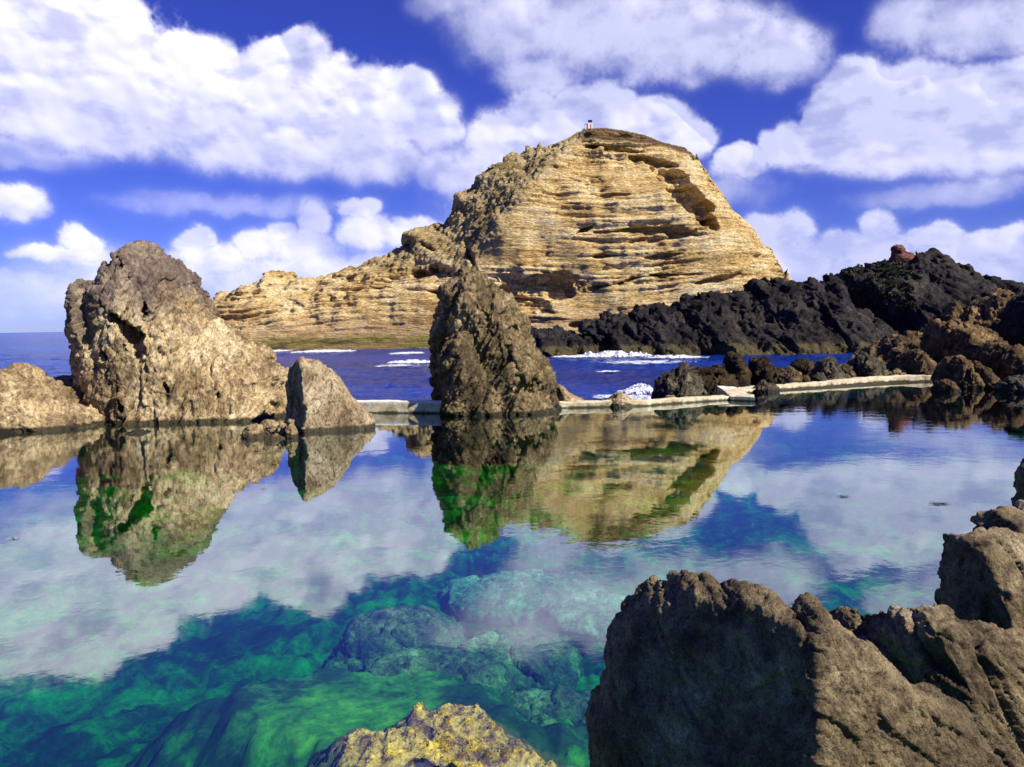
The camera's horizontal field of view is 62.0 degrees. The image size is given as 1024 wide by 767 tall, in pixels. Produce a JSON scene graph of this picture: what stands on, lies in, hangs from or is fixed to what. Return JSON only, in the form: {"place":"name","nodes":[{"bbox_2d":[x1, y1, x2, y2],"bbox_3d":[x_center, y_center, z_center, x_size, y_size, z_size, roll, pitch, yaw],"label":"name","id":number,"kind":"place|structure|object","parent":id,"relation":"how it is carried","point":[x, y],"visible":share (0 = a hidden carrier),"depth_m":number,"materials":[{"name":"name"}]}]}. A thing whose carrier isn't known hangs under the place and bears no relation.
{"place":"outdoors","nodes":[
{"label":"outdoors","id":0,"kind":"place"},
{"bbox_2d":[0,332,853,400],"bbox_3d":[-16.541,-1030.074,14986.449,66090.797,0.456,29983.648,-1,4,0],"label":"sea","id":1,"kind":"structure","parent":0,"point":[361,377],"depth_m":95.85,"materials":[{"name":"blue liquid"}]},
{"bbox_2d":[53,374,75,390],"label":"boulder","id":2,"kind":"object","parent":1,"relation":"in","point":[67,380],"visible":0.07,"depth_m":40.74,"materials":[{"name":"grey stone"}]},
{"bbox_2d":[287,349,356,352],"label":"foam","id":3,"kind":"object","parent":1,"relation":"on","point":[329,350],"visible":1,"depth_m":158.05,"materials":[{"name":"white"}]},
{"bbox_2d":[371,364,420,366],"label":"foam","id":4,"kind":"object","parent":1,"relation":"on","point":[398,365],"visible":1,"depth_m":97.04,"materials":[{"name":"white"}]},
{"bbox_2d":[389,352,423,353],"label":"foam","id":5,"kind":"object","parent":1,"relation":"on","point":[406,352],"visible":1,"depth_m":140.72,"materials":[{"name":"white"}]},
{"bbox_2d":[387,359,429,363],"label":"foam","id":6,"kind":"object","parent":1,"relation":"on","point":[410,361],"visible":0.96,"depth_m":104.94,"materials":[{"name":"white"}]},
{"bbox_2d":[428,265,561,416],"bbox_3d":[-0.848,-1.181,40.579,6.339,8.922,7.272,-1,4,0],"label":"sea stack","id":7,"kind":"object","parent":1,"relation":"in","point":[487,358],"visible":0.72,"depth_m":38.25,"materials":[{"name":"brown stone"}]},
{"bbox_2d":[213,131,791,350],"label":"islet","id":8,"kind":"object","parent":1,"relation":"in","point":[572,232],"visible":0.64,"depth_m":177.95,"materials":[{"name":"beige stone"}]},
{"bbox_2d":[585,120,592,128],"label":"beacon","id":9,"kind":"object","parent":8,"relation":"on","point":[589,125],"visible":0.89,"depth_m":204.44,"materials":[{"name":"white paint"}]},
{"bbox_2d":[582,128,699,159],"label":"grass","id":10,"kind":"structure","parent":8,"relation":"on","point":[620,131],"depth_m":191.03,"materials":[{"name":"plant"}]},
{"bbox_2d":[556,384,583,400],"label":"boulder","id":11,"kind":"object","parent":1,"relation":"in","point":[563,393],"visible":0.32,"depth_m":42.48,"materials":[{"name":"beige stone"}]},
{"bbox_2d":[554,355,594,357],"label":"foam","id":12,"kind":"object","parent":1,"relation":"on","point":[573,356],"visible":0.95,"depth_m":114.21,"materials":[{"name":"white"}]},
{"bbox_2d":[577,350,651,357],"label":"foam","id":13,"kind":"object","parent":1,"relation":"on","point":[620,353],"visible":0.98,"depth_m":114.55,"materials":[{"name":"white"}]},
{"bbox_2d":[596,394,646,399],"bbox_3d":[6.531,0.782,51.418,3.514,0.053,3.972,-1,4,0],"label":"foam","id":14,"kind":"object","parent":1,"relation":"on","point":[630,396],"visible":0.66,"depth_m":51.52,"materials":[{"name":"white"}]},
{"bbox_2d":[617,383,652,394],"bbox_3d":[8.310,0.325,55.442,2.882,0.671,3.000,-1,4,0],"label":"foam","id":15,"kind":"object","parent":1,"relation":"on","point":[631,389],"visible":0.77,"depth_m":55.19,"materials":[{"name":"white"}]},
{"bbox_2d":[632,396,650,399],"bbox_3d":[8.065,0.881,49.564,2.369,0.366,1.536,-1,4,0],"label":"foam","id":16,"kind":"object","parent":1,"relation":"on","point":[646,397],"visible":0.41,"depth_m":49.45,"materials":[{"name":"white"}]},
{"bbox_2d":[600,360,696,363],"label":"foam","id":17,"kind":"object","parent":1,"relation":"on","point":[648,361],"visible":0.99,"depth_m":96.10,"materials":[{"name":"white"}]},
{"bbox_2d":[644,354,706,358],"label":"foam","id":18,"kind":"object","parent":1,"relation":"on","point":[675,356],"visible":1,"depth_m":106.42,"materials":[{"name":"white"}]},
{"bbox_2d":[688,364,738,395],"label":"boulder","id":19,"kind":"object","parent":1,"relation":"in","point":[714,376],"visible":0.38,"depth_m":48.60,"materials":[{"name":"brown stone"}]},
{"bbox_2d":[530,273,900,357],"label":"headland","id":20,"kind":"structure","parent":1,"relation":"in","point":[778,315],"depth_m":121.29,"materials":[{"name":"black stone"}]},
{"bbox_2d":[722,351,751,386],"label":"boulder","id":21,"kind":"object","parent":1,"relation":"in","point":[735,364],"visible":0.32,"depth_m":52.92,"materials":[{"name":"brown stone"}]},
{"bbox_2d":[748,356,779,385],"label":"boulder","id":22,"kind":"object","parent":1,"relation":"in","point":[761,368],"visible":0.3,"depth_m":55.07,"materials":[{"name":"brown stone"}]},
{"bbox_2d":[753,380,779,397],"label":"boulder","id":23,"kind":"object","parent":1,"relation":"in","point":[761,387],"visible":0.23,"depth_m":47.68,"materials":[{"name":"grey stone"}]},
{"bbox_2d":[774,366,802,383],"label":"boulder","id":24,"kind":"object","parent":1,"relation":"in","point":[788,374],"visible":0.27,"depth_m":53.92,"materials":[{"name":"brown stone"}]},
{"bbox_2d":[790,358,814,375],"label":"boulder","id":25,"kind":"object","parent":1,"relation":"in","point":[803,366],"visible":0.23,"depth_m":59.09,"materials":[{"name":"brown stone"}]},
{"bbox_2d":[802,375,810,381],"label":"boulder","id":26,"kind":"object","parent":1,"relation":"in","point":[806,378],"visible":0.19,"depth_m":53.51,"materials":[{"name":"brown stone"}]},
{"bbox_2d":[811,372,827,381],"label":"boulder","id":27,"kind":"object","parent":1,"relation":"in","point":[820,376],"visible":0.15,"depth_m":54.31,"materials":[{"name":"stone"}]},
{"bbox_2d":[809,356,850,379],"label":"boulder","id":28,"kind":"object","parent":1,"relation":"in","point":[829,368],"visible":0.31,"depth_m":55.36,"materials":[{"name":"grey stone"}]},
{"bbox_2d":[839,363,855,377],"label":"boulder","id":29,"kind":"object","parent":1,"relation":"in","point":[846,368],"visible":0.21,"depth_m":58.28,"materials":[{"name":"brown stone"}]},
{"bbox_2d":[850,351,892,376],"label":"boulder","id":30,"kind":"object","parent":1,"relation":"in","point":[865,364],"visible":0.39,"depth_m":58.11,"materials":[{"name":"grey stone"}]},
{"bbox_2d":[846,330,922,371],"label":"outcrop rock","id":31,"kind":"object","parent":1,"relation":"in","point":[890,350],"visible":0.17,"depth_m":66.66,"materials":[{"name":"brown stone"}]},
{"bbox_2d":[891,368,907,374],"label":"boulder","id":32,"kind":"object","parent":1,"relation":"in","point":[896,371],"visible":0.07,"depth_m":57.89,"materials":[{"name":"beige stone"}]},
{"bbox_2d":[895,349,936,374],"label":"outcrop rock","id":33,"kind":"object","parent":1,"relation":"in","point":[915,362],"visible":0.36,"depth_m":57.57,"materials":[{"name":"brown stone"}]},
{"bbox_2d":[919,318,1003,363],"bbox_3d":[31.889,-1.531,60.161,5.111,6.212,10.027,-1,4,0],"label":"outcrop rock","id":34,"kind":"object","parent":1,"relation":"in","point":[940,340],"visible":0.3,"depth_m":58.27,"materials":[{"name":"brown stone"}]},
{"bbox_2d":[919,288,1017,332],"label":"outcrop rock","id":35,"kind":"object","parent":1,"relation":"in","point":[986,311],"visible":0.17,"depth_m":76.38,"materials":[{"name":"brown stone"}]},
{"bbox_2d":[993,294,1023,345],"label":"outcrop rock","id":36,"kind":"object","parent":1,"relation":"in","point":[1009,327],"visible":0.45,"depth_m":65.70,"materials":[{"name":"black stone"}]},
{"bbox_2d":[0,523,942,766],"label":"pool floor","id":37,"kind":"structure","parent":0,"point":[215,655],"depth_m":18.67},
{"bbox_2d":[64,240,288,424],"bbox_3d":[-15.195,-1.677,40.556,9.977,10.348,9.546,-1,4,0],"label":"sea stack","id":38,"kind":"object","parent":37,"relation":"on","point":[152,336],"visible":0.73,"depth_m":37.23,"materials":[{"name":"brown stone"}]},
{"bbox_2d":[284,357,375,432],"bbox_3d":[-7.594,1.126,35.212,3.470,4.613,5.777,-3,4,-28],"label":"leaning rock","id":39,"kind":"object","parent":37,"relation":"on","point":[320,398],"visible":0.55,"depth_m":33.15,"materials":[{"name":"beige stone"}]},
{"bbox_2d":[322,646,362,671],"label":"submerged boulder","id":40,"kind":"object","parent":37,"relation":"on","point":[337,659],"visible":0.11,"depth_m":12.50,"materials":[{"name":"teal stone"}]},
{"bbox_2d":[357,400,441,413],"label":"pool wall","id":41,"kind":"structure","parent":37,"relation":"on","point":[401,406],"depth_m":39.41,"materials":[{"name":"concrete"}]},
{"bbox_2d":[337,605,465,663],"bbox_3d":[-1.691,4.080,13.158,1.986,1.212,1.583,-1,4,0],"label":"submerged boulder","id":42,"kind":"object","parent":37,"relation":"on","point":[364,638],"visible":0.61,"depth_m":12.68,"materials":[{"name":"teal stone"}]},
{"bbox_2d":[361,647,514,692],"bbox_3d":[-1.142,4.274,11.864,2.378,1.062,1.614,-1,4,0],"label":"submerged boulder","id":43,"kind":"object","parent":37,"relation":"on","point":[473,668],"visible":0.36,"depth_m":11.69,"materials":[{"name":"teal stone"}]},
{"bbox_2d":[458,630,583,691],"bbox_3d":[0.040,4.206,12.744,2.082,0.961,1.770,-1,4,0],"label":"submerged boulder","id":44,"kind":"object","parent":37,"relation":"on","point":[543,660],"visible":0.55,"depth_m":12.33,"materials":[{"name":"teal stone"}]},
{"bbox_2d":[436,569,607,627],"bbox_3d":[0.180,3.914,15.681,3.171,0.766,2.148,-1,4,0],"label":"submerged boulder","id":45,"kind":"object","parent":37,"relation":"on","point":[510,598],"visible":0.81,"depth_m":15.14,"materials":[{"name":"teal stone"}]},
{"bbox_2d":[501,685,590,726],"bbox_3d":[0.609,4.337,10.936,1.802,0.815,1.168,-1,4,0],"label":"submerged boulder","id":46,"kind":"object","parent":37,"relation":"on","point":[541,707],"visible":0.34,"depth_m":10.71,"materials":[{"name":"teal stone"}]},
{"bbox_2d":[546,591,625,642],"bbox_3d":[1.351,3.854,14.188,1.578,0.588,1.680,-1,4,0],"label":"submerged boulder","id":47,"kind":"object","parent":37,"relation":"on","point":[582,615],"visible":0.74,"depth_m":13.76,"materials":[{"name":"stone"}]},
{"bbox_2d":[559,394,753,407],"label":"pool wall","id":48,"kind":"structure","parent":37,"relation":"on","point":[634,402],"depth_m":41.19,"materials":[{"name":"concrete"}]},
{"bbox_2d":[607,392,634,407],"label":"boulder","id":49,"kind":"object","parent":48,"relation":"on","point":[619,399],"visible":0.23,"depth_m":40.53,"materials":[{"name":"beige stone"}]},
{"bbox_2d":[717,386,754,400],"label":"wall end","id":50,"kind":"structure","parent":48,"relation":"on","point":[735,394],"depth_m":43.59,"materials":[{"name":"concrete"}]},
{"bbox_2d":[651,361,709,398],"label":"boulder","id":51,"kind":"object","parent":37,"relation":"on","point":[682,380],"visible":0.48,"depth_m":45.21,"materials":[{"name":"grey stone"}]},
{"bbox_2d":[584,569,995,766],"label":"foreground rock","id":52,"kind":"object","parent":37,"relation":"on","point":[704,669],"visible":1,"depth_m":5.40,"materials":[{"name":"brown stone"}]},
{"bbox_2d":[738,375,932,396],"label":"pool wall","id":53,"kind":"structure","parent":37,"relation":"on","point":[868,381],"depth_m":52.58,"materials":[{"name":"concrete"}]},
{"bbox_2d":[828,604,1023,766],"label":"foreground rock","id":54,"kind":"object","parent":37,"relation":"on","point":[975,667],"visible":0.56,"depth_m":7.41,"materials":[{"name":"brown stone"}]},
{"bbox_2d":[934,527,1023,629],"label":"foreground rock","id":55,"kind":"object","parent":54,"relation":"on","point":[980,572],"visible":0.45,"depth_m":8.95,"materials":[{"name":"brown stone"}]},
{"bbox_2d":[970,499,1023,532],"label":"foreground rock","id":56,"kind":"object","parent":55,"relation":"on","point":[1011,518],"visible":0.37,"depth_m":9.78,"materials":[{"name":"brown stone"}]},
{"bbox_2d":[930,355,984,388],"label":"outcrop rock","id":57,"kind":"object","parent":37,"relation":"on","point":[959,370],"visible":0.39,"depth_m":48.49,"materials":[{"name":"brown stone"}]},
{"bbox_2d":[971,339,1023,379],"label":"outcrop rock","id":58,"kind":"object","parent":37,"relation":"on","point":[1001,359],"visible":0.33,"depth_m":49.37,"materials":[{"name":"brown stone"}]},
{"bbox_2d":[1011,458,1023,506],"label":"foreground rock","id":59,"kind":"object","parent":37,"relation":"on","point":[1018,484],"visible":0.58,"depth_m":11.59,"materials":[{"name":"stone"}]},
{"bbox_2d":[0,0,1023,301],"bbox_3d":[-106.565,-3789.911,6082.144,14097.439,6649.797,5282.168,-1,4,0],"label":"cloud","id":60,"kind":"structure","parent":0,"point":[86,78],"depth_m":7944.65,"materials":[{"name":"white"}]},
{"bbox_2d":[0,384,1023,570],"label":"pool water","id":61,"kind":"structure","parent":0,"point":[892,460],"depth_m":22.89,"materials":[{"name":"blue liquid"}]},
{"bbox_2d":[0,428,16,435],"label":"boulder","id":62,"kind":"object","parent":61,"relation":"in","point":[3,431],"visible":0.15,"depth_m":33.63,"materials":[{"name":"grey stone"}]},
{"bbox_2d":[0,362,103,431],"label":"boulder","id":63,"kind":"object","parent":61,"relation":"in","point":[33,398],"visible":0.39,"depth_m":35.29,"materials":[{"name":"beige stone"}]},
{"bbox_2d":[125,429,151,434],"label":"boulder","id":64,"kind":"object","parent":61,"relation":"in","point":[137,431],"visible":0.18,"depth_m":33.18,"materials":[{"name":"grey stone"}]},
{"bbox_2d":[245,434,254,438],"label":"boulder","id":65,"kind":"object","parent":61,"relation":"in","point":[249,436],"visible":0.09,"depth_m":30.98,"materials":[{"name":"brown stone"}]},
{"bbox_2d":[240,423,265,437],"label":"boulder","id":66,"kind":"object","parent":61,"relation":"in","point":[256,430],"visible":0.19,"depth_m":31.45,"materials":[{"name":"beige stone"}]},
{"bbox_2d":[260,419,278,435],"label":"boulder","id":67,"kind":"object","parent":61,"relation":"in","point":[269,426],"visible":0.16,"depth_m":31.72,"materials":[{"name":"beige stone"}]},
{"bbox_2d":[264,433,284,439],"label":"boulder","id":68,"kind":"object","parent":61,"relation":"in","point":[273,436],"visible":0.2,"depth_m":30.85,"materials":[{"name":"brown stone"}]},
{"bbox_2d":[274,422,285,436],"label":"boulder","id":69,"kind":"object","parent":61,"relation":"in","point":[280,429],"visible":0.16,"depth_m":31.34,"materials":[{"name":"beige stone"}]},
{"bbox_2d":[285,419,297,438],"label":"boulder","id":70,"kind":"object","parent":61,"relation":"in","point":[291,431],"visible":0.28,"depth_m":31.01,"materials":[{"name":"beige stone"}]},
{"bbox_2d":[306,702,567,766],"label":"seaweed rock","id":71,"kind":"object","parent":61,"relation":"in","point":[445,735],"visible":1,"depth_m":8.26,"materials":[{"name":"beige stone"}]},
{"bbox_2d":[930,379,960,391],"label":"outcrop rock","id":72,"kind":"object","parent":61,"relation":"in","point":[945,385],"visible":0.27,"depth_m":46.08,"materials":[{"name":"brown stone"}]},
{"bbox_2d":[972,360,999,388],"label":"outcrop rock","id":73,"kind":"object","parent":61,"relation":"in","point":[990,378],"visible":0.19,"depth_m":47.58,"materials":[{"name":"brown stone"}]},
{"bbox_2d":[993,373,1023,393],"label":"outcrop rock","id":74,"kind":"object","parent":61,"relation":"in","point":[1013,384],"visible":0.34,"depth_m":45.32,"materials":[{"name":"grey stone"}]},
{"bbox_2d":[0,0,1023,332],"label":"sky","id":75,"kind":"structure","parent":0,"point":[158,197],"materials":[{"name":"blue"}]},
{"bbox_2d":[834,247,1023,333],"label":"hill","id":76,"kind":"structure","parent":0,"point":[940,281],"depth_m":142.91,"materials":[{"name":"black stone"}]},
{"bbox_2d":[838,261,916,306],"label":"shrubs","id":77,"kind":"object","parent":76,"relation":"on","point":[889,267],"visible":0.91,"depth_m":144.47,"materials":[{"name":"green plant"}]},
{"bbox_2d":[888,244,914,263],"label":"rock knob","id":78,"kind":"object","parent":76,"relation":"on","point":[900,253],"visible":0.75,"depth_m":151.77,"materials":[{"name":"red stone"}]}
]}

